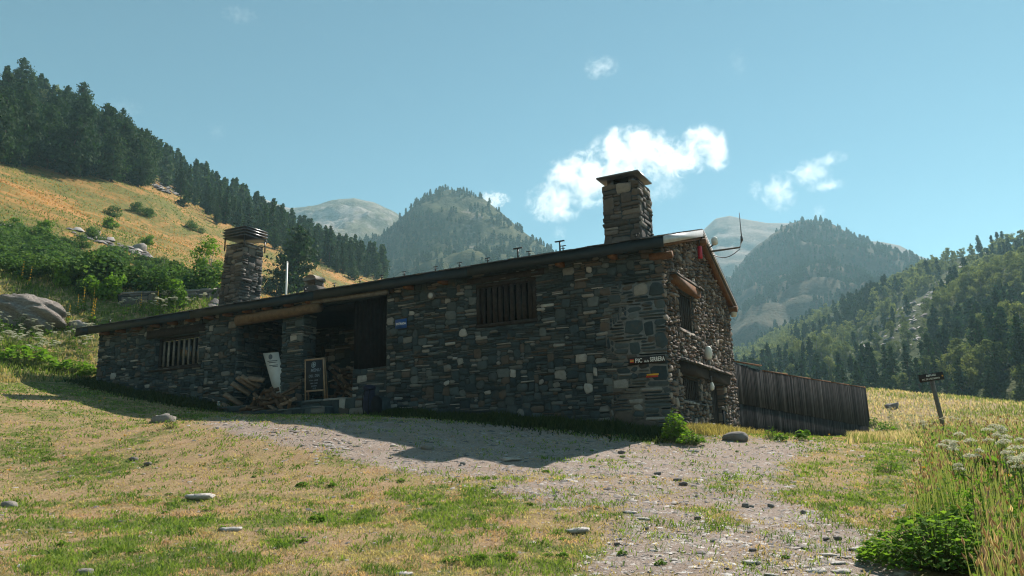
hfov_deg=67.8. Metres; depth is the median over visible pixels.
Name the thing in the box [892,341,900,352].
broadleaf tree
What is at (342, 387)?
firewood log
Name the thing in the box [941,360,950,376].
pine tree
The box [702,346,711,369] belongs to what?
gable lamp
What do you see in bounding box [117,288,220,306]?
stone wall
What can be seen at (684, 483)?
rock
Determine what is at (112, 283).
shrub
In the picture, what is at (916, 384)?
pine tree
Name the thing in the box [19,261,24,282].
flower spike plant
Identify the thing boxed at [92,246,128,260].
shrub
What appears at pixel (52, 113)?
pine tree
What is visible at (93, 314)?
flower spike plant
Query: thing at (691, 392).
window
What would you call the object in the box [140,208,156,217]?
shrub
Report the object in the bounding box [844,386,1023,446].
meadow grass
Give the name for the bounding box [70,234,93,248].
shrub
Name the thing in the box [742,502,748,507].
rock
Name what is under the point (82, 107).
pine tree
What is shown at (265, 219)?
pine tree
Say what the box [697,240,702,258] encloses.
warning beacon
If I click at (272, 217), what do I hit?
pine tree
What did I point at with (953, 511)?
leafy plant
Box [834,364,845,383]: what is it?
pine tree
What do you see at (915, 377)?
pine tree
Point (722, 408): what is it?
bollard post
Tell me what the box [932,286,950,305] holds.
broadleaf tree
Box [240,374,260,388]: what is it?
firewood log
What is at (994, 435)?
umbel flower
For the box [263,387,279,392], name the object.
firewood log
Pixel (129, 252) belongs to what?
shrub
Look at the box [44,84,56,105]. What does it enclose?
pine tree
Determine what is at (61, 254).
shrub
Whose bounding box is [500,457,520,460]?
rock
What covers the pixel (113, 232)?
hillside grass
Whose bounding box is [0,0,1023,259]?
sky
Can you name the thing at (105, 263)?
shrub
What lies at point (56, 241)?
shrub
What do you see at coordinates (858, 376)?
pine tree
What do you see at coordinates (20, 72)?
pine tree
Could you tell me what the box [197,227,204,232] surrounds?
shrub
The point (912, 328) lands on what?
rubble
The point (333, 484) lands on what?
weed
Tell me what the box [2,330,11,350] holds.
umbel flower
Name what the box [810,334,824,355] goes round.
broadleaf tree
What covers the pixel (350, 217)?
mountain
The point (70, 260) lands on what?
shrub
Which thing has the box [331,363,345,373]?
firewood log
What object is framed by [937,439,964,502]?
umbel flower
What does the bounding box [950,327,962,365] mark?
pine tree
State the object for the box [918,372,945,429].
signpost
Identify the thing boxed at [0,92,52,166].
pine tree
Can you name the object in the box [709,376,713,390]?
gable lamp
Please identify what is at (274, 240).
pine tree
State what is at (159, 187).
rubble
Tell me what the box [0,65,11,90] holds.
pine tree
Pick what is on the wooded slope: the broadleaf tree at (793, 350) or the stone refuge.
the broadleaf tree at (793, 350)
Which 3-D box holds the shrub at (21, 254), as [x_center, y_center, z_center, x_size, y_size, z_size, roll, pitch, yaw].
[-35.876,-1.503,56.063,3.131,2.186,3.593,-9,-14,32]
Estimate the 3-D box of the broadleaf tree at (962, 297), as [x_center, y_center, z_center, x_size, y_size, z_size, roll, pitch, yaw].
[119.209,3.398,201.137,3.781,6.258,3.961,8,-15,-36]
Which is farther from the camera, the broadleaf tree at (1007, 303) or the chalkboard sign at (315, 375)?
the broadleaf tree at (1007, 303)
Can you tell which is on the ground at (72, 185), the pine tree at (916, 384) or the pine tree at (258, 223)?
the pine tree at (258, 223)
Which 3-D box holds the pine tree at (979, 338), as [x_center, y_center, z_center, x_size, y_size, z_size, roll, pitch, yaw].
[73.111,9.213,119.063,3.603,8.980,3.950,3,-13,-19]
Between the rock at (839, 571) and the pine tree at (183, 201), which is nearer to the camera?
the rock at (839, 571)
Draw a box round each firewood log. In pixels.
[223,392,243,405]
[230,381,250,395]
[235,375,254,390]
[239,403,258,411]
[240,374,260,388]
[246,405,263,409]
[248,376,264,382]
[248,396,255,410]
[252,407,270,411]
[258,396,274,400]
[259,400,275,406]
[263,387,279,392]
[264,389,271,400]
[271,391,286,405]
[274,397,286,405]
[274,398,283,408]
[277,396,296,406]
[278,394,292,399]
[281,385,297,394]
[287,399,291,408]
[330,384,342,389]
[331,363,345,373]
[332,375,340,382]
[333,386,340,397]
[337,375,348,383]
[340,384,350,396]
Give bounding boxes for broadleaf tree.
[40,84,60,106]
[784,363,794,374]
[786,347,797,361]
[792,338,801,360]
[795,344,806,358]
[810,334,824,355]
[816,349,824,359]
[818,333,833,353]
[822,347,832,363]
[824,355,836,381]
[831,346,844,361]
[836,341,849,358]
[840,345,855,365]
[846,331,858,344]
[863,325,873,340]
[872,332,882,348]
[872,350,880,361]
[885,321,894,333]
[885,341,897,357]
[891,372,907,390]
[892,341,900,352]
[898,314,906,323]
[898,321,915,346]
[917,326,928,339]
[918,355,930,384]
[920,297,930,313]
[921,318,926,327]
[930,294,939,306]
[931,359,947,381]
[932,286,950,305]
[938,304,951,318]
[940,349,966,375]
[943,287,951,299]
[946,280,957,289]
[947,338,970,359]
[949,287,960,303]
[950,345,978,365]
[952,364,979,390]
[954,272,968,288]
[955,290,971,302]
[960,265,975,283]
[960,281,968,293]
[960,353,983,382]
[967,286,979,301]
[968,344,985,373]
[972,269,988,291]
[973,339,1010,371]
[975,312,984,327]
[980,285,990,303]
[982,262,994,275]
[986,275,1002,295]
[992,301,1010,323]
[993,255,1003,263]
[993,260,1003,271]
[993,272,1003,288]
[995,266,1002,276]
[1002,273,1010,282]
[1003,251,1016,261]
[1003,263,1020,278]
[1003,299,1012,315]
[1004,316,1012,331]
[1007,276,1023,295]
[1007,322,1023,333]
[1008,301,1023,323]
[1010,362,1023,400]
[1012,269,1023,282]
[1014,282,1023,302]
[1016,246,1023,263]
[1019,256,1023,275]
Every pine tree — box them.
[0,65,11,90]
[0,70,18,97]
[0,87,35,167]
[0,90,21,161]
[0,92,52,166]
[13,57,40,93]
[28,106,73,169]
[43,89,63,104]
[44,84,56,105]
[58,93,74,120]
[58,114,109,176]
[62,85,75,113]
[63,96,104,157]
[65,114,94,170]
[66,92,96,121]
[68,81,99,110]
[88,117,102,171]
[88,130,131,181]
[93,106,103,118]
[93,115,114,169]
[94,107,126,135]
[98,103,119,127]
[99,118,141,181]
[117,108,135,124]
[125,130,156,180]
[125,136,161,188]
[137,128,159,185]
[144,128,164,181]
[172,163,191,197]
[174,189,190,206]
[184,164,196,201]
[191,180,202,205]
[191,188,197,205]
[201,182,210,208]
[203,187,214,214]
[211,203,222,224]
[219,186,231,223]
[229,196,236,225]
[233,202,243,226]
[251,209,266,229]
[259,205,272,243]
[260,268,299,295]
[264,225,322,293]
[266,202,281,243]
[270,228,280,249]
[277,205,288,246]
[282,234,287,250]
[308,229,321,259]
[310,237,319,262]
[319,225,337,267]
[320,229,329,263]
[327,256,337,267]
[332,252,340,272]
[338,242,348,273]
[346,267,359,279]
[347,243,356,271]
[347,252,357,272]
[352,247,358,269]
[355,240,363,275]
[363,253,370,277]
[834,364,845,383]
[837,367,848,383]
[849,360,868,387]
[863,369,876,387]
[865,353,888,388]
[877,344,891,388]
[877,376,885,387]
[880,376,889,389]
[883,345,901,388]
[899,343,914,383]
[899,374,907,391]
[906,357,931,393]
[913,379,926,390]
[918,333,940,371]
[926,365,941,392]
[929,355,942,386]
[931,340,945,368]
[937,371,953,394]
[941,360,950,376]
[945,357,977,395]
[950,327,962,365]
[965,313,985,352]
[971,319,990,369]
[979,356,1003,392]
[980,368,1004,398]
[1007,316,1023,377]
[1010,314,1023,339]
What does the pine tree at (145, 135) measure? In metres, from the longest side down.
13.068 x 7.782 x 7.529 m
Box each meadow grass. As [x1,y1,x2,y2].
[0,267,218,382]
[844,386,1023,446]
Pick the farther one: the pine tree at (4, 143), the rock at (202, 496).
the pine tree at (4, 143)
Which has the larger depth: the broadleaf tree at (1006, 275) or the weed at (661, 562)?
the broadleaf tree at (1006, 275)
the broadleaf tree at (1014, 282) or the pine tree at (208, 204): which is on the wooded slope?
the broadleaf tree at (1014, 282)
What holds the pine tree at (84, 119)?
on the ground at (72, 185)
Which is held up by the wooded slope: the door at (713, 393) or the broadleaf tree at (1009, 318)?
the broadleaf tree at (1009, 318)
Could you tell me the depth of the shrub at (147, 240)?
95.62 m
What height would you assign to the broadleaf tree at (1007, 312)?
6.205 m
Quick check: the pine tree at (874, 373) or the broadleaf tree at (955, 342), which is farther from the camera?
the pine tree at (874, 373)
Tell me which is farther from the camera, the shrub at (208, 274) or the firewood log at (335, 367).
the shrub at (208, 274)
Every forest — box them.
[0,71,389,279]
[358,184,556,277]
[726,215,928,346]
[734,231,1023,382]
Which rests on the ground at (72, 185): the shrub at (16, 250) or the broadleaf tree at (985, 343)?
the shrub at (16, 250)
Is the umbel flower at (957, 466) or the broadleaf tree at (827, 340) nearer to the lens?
the umbel flower at (957, 466)
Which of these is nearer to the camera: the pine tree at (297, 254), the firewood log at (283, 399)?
the firewood log at (283, 399)
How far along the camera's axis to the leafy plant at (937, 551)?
6.86 m
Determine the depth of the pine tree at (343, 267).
172.89 m
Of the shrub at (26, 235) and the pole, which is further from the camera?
the shrub at (26, 235)
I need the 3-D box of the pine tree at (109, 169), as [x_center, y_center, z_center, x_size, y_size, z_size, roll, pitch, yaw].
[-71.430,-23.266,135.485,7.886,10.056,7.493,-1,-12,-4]
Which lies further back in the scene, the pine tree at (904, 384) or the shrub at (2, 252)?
the pine tree at (904, 384)
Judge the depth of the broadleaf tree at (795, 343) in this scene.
213.58 m
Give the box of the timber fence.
[733,360,869,435]
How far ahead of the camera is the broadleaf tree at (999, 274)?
201.34 m
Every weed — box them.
[55,540,67,545]
[88,547,107,552]
[127,547,147,552]
[272,542,289,547]
[295,482,308,485]
[308,512,326,521]
[327,481,337,486]
[420,501,435,504]
[442,556,464,562]
[467,554,488,559]
[494,552,516,558]
[555,552,568,557]
[654,558,666,564]
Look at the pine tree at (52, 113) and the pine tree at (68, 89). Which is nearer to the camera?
the pine tree at (52, 113)
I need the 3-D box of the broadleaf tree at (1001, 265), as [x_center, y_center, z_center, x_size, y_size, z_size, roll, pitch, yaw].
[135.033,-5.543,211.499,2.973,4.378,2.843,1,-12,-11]
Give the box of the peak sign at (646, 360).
[628,355,664,364]
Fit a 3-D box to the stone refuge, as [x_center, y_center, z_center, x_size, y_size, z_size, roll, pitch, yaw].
[-5.155,1.833,29.236,25.346,9.890,9.843,-8,-14,27]
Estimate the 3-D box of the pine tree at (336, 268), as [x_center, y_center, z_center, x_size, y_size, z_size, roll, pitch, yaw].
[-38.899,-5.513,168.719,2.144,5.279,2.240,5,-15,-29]
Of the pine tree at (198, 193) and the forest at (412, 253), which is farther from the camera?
the forest at (412, 253)
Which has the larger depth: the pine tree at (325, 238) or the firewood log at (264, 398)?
the pine tree at (325, 238)
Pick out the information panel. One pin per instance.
(273, 361)
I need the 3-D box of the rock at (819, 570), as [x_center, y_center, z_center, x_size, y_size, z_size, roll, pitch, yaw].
[2.744,2.571,6.915,0.224,0.050,0.179,-4,-9,-2]
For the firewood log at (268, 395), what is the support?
on the firewood log at (271, 402)
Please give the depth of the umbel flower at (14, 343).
32.34 m
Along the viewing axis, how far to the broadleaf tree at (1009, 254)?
220.24 m
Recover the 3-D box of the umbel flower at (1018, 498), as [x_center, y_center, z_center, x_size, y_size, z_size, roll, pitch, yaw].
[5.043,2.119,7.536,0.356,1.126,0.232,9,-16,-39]
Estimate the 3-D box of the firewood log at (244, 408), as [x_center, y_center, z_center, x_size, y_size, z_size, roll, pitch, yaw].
[-8.759,3.992,25.384,0.629,0.146,0.144,-16,-23,0]
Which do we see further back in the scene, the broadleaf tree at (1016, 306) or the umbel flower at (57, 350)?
the broadleaf tree at (1016, 306)
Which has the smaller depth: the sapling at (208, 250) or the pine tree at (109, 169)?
the sapling at (208, 250)
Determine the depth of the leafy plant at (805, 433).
19.63 m
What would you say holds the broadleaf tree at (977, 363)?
on the wooded slope
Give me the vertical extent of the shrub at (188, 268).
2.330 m
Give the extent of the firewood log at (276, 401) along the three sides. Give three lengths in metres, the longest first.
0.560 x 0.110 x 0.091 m
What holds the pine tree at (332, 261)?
on the ground at (72, 185)
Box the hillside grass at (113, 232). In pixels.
[0,157,383,297]
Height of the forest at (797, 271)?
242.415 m
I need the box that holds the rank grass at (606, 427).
[43,376,817,447]
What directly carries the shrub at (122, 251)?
on the ground at (72, 185)
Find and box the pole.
[285,261,287,294]
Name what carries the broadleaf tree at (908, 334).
on the wooded slope
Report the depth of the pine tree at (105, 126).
145.30 m
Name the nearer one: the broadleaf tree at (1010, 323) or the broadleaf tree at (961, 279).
the broadleaf tree at (1010, 323)
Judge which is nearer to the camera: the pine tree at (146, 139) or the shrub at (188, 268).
the shrub at (188, 268)
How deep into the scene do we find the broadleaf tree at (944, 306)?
199.60 m
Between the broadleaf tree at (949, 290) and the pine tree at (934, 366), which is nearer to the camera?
the pine tree at (934, 366)
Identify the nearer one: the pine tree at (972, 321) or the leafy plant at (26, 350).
the leafy plant at (26, 350)
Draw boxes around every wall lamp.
[427,292,435,299]
[729,312,736,316]
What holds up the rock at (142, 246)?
on the ground at (72, 185)
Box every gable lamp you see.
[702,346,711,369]
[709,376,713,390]
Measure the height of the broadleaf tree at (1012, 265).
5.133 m
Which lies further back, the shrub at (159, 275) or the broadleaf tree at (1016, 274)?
the broadleaf tree at (1016, 274)
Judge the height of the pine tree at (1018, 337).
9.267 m
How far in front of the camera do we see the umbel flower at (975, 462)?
8.30 m
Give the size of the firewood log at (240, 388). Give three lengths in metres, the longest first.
0.743 x 0.179 x 0.086 m
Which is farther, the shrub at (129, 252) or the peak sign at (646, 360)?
the shrub at (129, 252)
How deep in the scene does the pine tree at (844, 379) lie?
131.26 m
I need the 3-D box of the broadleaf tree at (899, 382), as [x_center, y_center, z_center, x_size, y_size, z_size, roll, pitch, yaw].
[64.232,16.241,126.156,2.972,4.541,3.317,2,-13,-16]
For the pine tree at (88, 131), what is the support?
on the ground at (72, 185)
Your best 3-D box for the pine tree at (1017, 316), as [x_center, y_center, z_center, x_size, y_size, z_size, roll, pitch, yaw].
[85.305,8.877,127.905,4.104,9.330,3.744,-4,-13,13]
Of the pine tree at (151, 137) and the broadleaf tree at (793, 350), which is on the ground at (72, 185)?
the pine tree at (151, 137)
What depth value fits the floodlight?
24.78 m
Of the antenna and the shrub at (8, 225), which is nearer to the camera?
the antenna
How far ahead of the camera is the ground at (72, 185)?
14.40 m
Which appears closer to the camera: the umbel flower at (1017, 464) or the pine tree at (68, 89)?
the umbel flower at (1017, 464)
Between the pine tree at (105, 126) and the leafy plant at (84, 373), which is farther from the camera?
the pine tree at (105, 126)
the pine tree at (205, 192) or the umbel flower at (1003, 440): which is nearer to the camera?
the umbel flower at (1003, 440)
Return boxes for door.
[354,297,386,368]
[709,385,718,424]
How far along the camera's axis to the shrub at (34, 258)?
43.04 m
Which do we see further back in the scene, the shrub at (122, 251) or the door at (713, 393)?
the shrub at (122, 251)
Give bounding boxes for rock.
[0,501,17,507]
[68,320,86,328]
[75,568,93,574]
[132,243,146,250]
[150,413,175,422]
[184,493,215,499]
[219,526,241,530]
[396,571,412,575]
[421,444,432,449]
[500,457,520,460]
[564,527,589,533]
[622,511,636,513]
[679,481,687,485]
[722,431,747,441]
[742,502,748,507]
[743,559,762,564]
[764,573,778,575]
[804,567,826,573]
[820,553,836,556]
[830,568,849,573]
[831,561,846,564]
[885,402,898,408]
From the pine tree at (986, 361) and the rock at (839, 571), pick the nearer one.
the rock at (839, 571)
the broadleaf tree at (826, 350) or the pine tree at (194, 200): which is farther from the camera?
the broadleaf tree at (826, 350)
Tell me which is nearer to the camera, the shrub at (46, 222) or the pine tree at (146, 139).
the shrub at (46, 222)
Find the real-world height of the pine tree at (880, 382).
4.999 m
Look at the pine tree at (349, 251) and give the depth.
190.19 m
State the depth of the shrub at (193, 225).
132.10 m
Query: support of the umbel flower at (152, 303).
on the ground at (72, 185)
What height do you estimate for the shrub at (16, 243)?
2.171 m
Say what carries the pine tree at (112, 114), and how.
on the ground at (72, 185)
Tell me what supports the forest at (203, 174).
on the ground at (72, 185)
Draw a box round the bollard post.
[721,406,724,424]
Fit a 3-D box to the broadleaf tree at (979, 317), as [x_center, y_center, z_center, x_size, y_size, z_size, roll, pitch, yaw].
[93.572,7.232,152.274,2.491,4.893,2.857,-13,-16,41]
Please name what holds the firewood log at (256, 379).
on the firewood log at (243, 377)
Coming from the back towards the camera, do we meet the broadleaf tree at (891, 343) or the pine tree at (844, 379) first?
the broadleaf tree at (891, 343)
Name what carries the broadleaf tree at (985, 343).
on the wooded slope
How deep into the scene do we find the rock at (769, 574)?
6.73 m
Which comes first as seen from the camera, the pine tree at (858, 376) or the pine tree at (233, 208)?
the pine tree at (858, 376)
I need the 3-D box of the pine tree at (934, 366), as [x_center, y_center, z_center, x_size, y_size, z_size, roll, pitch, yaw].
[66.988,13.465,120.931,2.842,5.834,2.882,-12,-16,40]
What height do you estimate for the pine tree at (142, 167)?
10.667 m
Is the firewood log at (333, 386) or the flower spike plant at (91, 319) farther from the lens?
the flower spike plant at (91, 319)
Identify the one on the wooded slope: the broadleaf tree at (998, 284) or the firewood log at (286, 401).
the broadleaf tree at (998, 284)
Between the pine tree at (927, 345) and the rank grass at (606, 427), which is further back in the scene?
the pine tree at (927, 345)
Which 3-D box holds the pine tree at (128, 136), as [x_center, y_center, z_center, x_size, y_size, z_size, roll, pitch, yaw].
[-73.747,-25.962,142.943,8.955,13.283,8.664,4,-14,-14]
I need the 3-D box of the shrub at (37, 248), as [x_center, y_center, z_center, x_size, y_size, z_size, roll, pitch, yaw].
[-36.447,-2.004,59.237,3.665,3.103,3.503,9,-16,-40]
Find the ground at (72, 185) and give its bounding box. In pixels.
[0,155,1023,575]
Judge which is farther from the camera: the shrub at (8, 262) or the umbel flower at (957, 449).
the shrub at (8, 262)
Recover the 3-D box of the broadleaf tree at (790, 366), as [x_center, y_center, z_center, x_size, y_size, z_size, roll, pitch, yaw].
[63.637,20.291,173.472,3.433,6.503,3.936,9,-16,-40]
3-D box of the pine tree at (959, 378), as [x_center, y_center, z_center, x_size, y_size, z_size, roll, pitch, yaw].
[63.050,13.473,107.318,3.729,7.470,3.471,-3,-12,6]
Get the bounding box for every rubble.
[66,182,218,306]
[830,252,985,354]
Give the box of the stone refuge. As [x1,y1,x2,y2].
[75,170,740,427]
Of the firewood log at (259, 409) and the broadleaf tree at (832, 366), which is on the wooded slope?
the broadleaf tree at (832, 366)
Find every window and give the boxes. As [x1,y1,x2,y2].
[157,334,199,368]
[475,277,537,328]
[677,289,693,333]
[682,376,700,402]
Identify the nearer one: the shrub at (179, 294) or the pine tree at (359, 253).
the shrub at (179, 294)
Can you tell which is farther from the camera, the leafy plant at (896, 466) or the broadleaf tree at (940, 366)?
the broadleaf tree at (940, 366)
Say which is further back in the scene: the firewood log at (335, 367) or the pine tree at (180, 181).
the pine tree at (180, 181)
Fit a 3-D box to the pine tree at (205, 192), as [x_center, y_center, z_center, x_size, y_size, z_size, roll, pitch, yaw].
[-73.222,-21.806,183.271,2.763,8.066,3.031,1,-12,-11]
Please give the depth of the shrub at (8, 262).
43.18 m
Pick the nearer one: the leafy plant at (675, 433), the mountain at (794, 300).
the leafy plant at (675, 433)
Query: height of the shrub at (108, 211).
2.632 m
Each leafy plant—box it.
[0,345,57,364]
[48,359,96,371]
[73,368,96,377]
[162,416,177,428]
[661,408,689,441]
[675,429,706,444]
[762,426,777,438]
[773,433,788,440]
[792,429,812,439]
[854,512,1023,574]
[869,417,881,425]
[874,421,897,430]
[876,456,901,473]
[930,501,1008,536]
[949,455,997,480]
[978,454,1023,484]
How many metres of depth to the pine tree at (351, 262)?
183.02 m
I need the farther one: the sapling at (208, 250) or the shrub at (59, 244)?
the shrub at (59, 244)
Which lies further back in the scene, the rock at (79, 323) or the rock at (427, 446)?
the rock at (79, 323)
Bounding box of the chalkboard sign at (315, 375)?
[304,357,327,399]
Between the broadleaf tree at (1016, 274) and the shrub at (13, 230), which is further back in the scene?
the broadleaf tree at (1016, 274)
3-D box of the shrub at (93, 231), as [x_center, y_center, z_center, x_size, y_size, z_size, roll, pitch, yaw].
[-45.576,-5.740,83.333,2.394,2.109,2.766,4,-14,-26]
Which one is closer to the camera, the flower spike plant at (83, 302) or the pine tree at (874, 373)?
the flower spike plant at (83, 302)
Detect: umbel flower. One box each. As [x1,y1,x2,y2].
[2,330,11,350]
[8,335,20,356]
[26,318,35,336]
[52,342,61,358]
[149,300,157,314]
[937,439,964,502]
[946,431,980,510]
[953,453,989,526]
[963,437,993,516]
[978,427,1005,501]
[988,424,1013,486]
[995,434,1023,516]
[998,437,1020,538]
[1006,444,1023,544]
[1010,454,1023,547]
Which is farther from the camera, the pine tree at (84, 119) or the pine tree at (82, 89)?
the pine tree at (82, 89)
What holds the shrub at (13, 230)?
on the ground at (72, 185)
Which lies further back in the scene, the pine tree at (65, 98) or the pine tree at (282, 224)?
the pine tree at (282, 224)
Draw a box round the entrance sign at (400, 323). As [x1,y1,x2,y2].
[395,318,406,328]
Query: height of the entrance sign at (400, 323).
0.300 m
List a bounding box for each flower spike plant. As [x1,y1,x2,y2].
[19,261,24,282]
[80,289,86,310]
[89,301,94,322]
[90,298,96,322]
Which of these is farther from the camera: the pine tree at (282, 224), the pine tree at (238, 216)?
the pine tree at (282, 224)
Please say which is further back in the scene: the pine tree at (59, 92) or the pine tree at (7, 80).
the pine tree at (59, 92)
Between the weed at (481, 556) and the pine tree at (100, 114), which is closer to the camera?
the weed at (481, 556)
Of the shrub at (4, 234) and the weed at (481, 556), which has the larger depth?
the shrub at (4, 234)
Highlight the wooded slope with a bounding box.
[765,246,1023,402]
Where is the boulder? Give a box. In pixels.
[0,293,66,331]
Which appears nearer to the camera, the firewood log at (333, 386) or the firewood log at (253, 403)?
the firewood log at (253, 403)
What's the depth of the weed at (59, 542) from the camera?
8.19 m
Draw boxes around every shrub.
[0,221,29,234]
[0,226,23,237]
[0,228,23,243]
[0,238,18,249]
[0,238,24,251]
[0,244,13,264]
[0,249,61,274]
[0,254,35,273]
[8,217,23,227]
[8,252,52,263]
[8,259,53,279]
[10,246,30,256]
[12,223,35,234]
[12,231,43,243]
[14,236,42,248]
[17,224,51,240]
[19,240,70,259]
[33,232,62,242]
[34,255,99,285]
[36,238,84,254]
[37,219,54,229]
[45,232,80,248]
[45,250,78,262]
[47,243,66,251]
[48,256,101,277]
[52,264,77,287]
[57,248,141,282]
[63,248,83,257]
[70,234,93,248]
[71,276,96,295]
[79,271,126,301]
[84,226,107,239]
[87,256,129,270]
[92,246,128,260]
[99,244,139,259]
[102,215,119,228]
[103,205,122,218]
[104,248,130,260]
[106,265,157,287]
[129,201,144,214]
[131,255,151,262]
[131,265,186,298]
[132,259,154,269]
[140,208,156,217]
[140,234,154,244]
[147,257,168,263]
[153,260,193,281]
[157,279,187,307]
[165,263,223,293]
[176,266,193,280]
[185,220,198,230]
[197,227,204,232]
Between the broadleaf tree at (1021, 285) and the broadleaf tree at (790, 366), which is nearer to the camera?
the broadleaf tree at (790, 366)
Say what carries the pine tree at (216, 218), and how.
on the ground at (72, 185)
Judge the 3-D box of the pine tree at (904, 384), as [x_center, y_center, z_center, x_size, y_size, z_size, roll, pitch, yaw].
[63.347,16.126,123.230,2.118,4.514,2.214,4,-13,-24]
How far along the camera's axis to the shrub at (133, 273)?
42.76 m
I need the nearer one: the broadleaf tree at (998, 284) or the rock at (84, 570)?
the rock at (84, 570)
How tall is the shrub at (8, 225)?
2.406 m
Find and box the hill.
[359,190,547,276]
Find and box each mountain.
[252,198,398,239]
[704,216,929,277]
[729,220,911,349]
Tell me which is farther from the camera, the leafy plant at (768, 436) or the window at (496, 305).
the window at (496, 305)
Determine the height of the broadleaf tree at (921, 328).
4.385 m
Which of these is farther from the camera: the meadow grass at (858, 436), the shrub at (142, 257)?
the shrub at (142, 257)
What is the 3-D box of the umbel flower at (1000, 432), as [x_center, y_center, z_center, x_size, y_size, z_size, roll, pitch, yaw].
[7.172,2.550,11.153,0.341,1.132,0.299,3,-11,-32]
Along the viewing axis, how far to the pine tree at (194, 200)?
167.86 m
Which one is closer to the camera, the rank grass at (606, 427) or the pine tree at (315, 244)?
the rank grass at (606, 427)
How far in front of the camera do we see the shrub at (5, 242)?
59.62 m
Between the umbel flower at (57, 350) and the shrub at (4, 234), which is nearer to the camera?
the umbel flower at (57, 350)
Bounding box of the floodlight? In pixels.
[709,237,717,247]
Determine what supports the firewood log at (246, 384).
on the firewood log at (240, 388)
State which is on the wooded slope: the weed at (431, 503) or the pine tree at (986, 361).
the pine tree at (986, 361)
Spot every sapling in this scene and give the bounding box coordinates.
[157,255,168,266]
[189,235,222,286]
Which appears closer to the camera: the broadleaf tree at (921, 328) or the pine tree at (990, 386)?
the pine tree at (990, 386)
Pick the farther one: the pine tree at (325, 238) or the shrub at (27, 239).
the pine tree at (325, 238)
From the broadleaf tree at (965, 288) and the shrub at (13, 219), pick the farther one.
the broadleaf tree at (965, 288)
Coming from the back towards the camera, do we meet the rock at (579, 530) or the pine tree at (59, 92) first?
the pine tree at (59, 92)
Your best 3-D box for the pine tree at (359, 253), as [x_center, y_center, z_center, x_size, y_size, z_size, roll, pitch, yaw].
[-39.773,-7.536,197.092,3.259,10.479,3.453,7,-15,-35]
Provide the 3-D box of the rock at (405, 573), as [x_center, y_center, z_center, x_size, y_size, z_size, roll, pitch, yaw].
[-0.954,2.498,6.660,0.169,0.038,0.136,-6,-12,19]
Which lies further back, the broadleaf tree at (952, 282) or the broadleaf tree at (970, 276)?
the broadleaf tree at (952, 282)
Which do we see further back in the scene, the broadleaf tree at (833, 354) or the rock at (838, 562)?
the broadleaf tree at (833, 354)
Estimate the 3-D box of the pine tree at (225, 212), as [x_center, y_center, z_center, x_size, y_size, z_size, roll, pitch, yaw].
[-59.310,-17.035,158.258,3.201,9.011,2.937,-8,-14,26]
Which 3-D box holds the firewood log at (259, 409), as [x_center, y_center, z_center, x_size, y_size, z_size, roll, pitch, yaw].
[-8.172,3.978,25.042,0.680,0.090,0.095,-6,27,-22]
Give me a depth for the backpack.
22.91 m
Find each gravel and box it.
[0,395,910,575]
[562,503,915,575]
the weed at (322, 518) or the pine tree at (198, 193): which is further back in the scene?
the pine tree at (198, 193)
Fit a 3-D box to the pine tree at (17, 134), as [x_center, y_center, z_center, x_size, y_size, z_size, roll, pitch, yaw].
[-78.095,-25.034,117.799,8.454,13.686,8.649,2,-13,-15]
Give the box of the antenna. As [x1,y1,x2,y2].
[710,213,742,257]
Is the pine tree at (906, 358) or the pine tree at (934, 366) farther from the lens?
the pine tree at (906, 358)
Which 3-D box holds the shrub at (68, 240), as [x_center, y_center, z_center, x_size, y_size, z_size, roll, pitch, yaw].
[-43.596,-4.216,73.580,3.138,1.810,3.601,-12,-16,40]
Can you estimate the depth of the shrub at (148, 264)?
75.25 m
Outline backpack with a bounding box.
[362,384,381,413]
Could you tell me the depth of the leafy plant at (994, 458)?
12.43 m
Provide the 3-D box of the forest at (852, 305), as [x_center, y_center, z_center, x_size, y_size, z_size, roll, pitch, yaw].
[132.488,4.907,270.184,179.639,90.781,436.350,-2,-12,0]
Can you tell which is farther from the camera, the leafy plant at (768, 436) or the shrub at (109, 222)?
the shrub at (109, 222)
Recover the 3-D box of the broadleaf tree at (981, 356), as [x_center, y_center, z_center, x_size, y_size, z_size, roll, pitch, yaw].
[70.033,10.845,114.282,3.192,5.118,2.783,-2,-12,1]
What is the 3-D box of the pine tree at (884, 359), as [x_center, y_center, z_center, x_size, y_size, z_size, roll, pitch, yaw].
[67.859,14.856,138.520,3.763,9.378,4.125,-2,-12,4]
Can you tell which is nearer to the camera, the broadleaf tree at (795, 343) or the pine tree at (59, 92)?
the pine tree at (59, 92)
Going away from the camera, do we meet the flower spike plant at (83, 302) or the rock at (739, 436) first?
the rock at (739, 436)
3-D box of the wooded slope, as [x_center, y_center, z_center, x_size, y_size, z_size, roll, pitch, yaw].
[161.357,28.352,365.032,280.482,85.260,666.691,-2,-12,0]
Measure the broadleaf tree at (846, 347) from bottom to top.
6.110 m
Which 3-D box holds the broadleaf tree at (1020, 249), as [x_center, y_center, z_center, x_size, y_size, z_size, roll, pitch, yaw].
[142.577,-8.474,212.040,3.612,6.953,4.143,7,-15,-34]
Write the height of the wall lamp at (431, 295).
0.246 m
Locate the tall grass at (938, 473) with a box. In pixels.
[892,412,1023,575]
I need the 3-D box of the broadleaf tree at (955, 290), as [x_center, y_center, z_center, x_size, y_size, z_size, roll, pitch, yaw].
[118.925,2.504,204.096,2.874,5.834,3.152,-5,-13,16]
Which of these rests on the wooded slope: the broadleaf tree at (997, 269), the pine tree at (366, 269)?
the broadleaf tree at (997, 269)
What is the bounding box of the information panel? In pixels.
[263,352,281,392]
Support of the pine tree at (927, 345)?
on the wooded slope

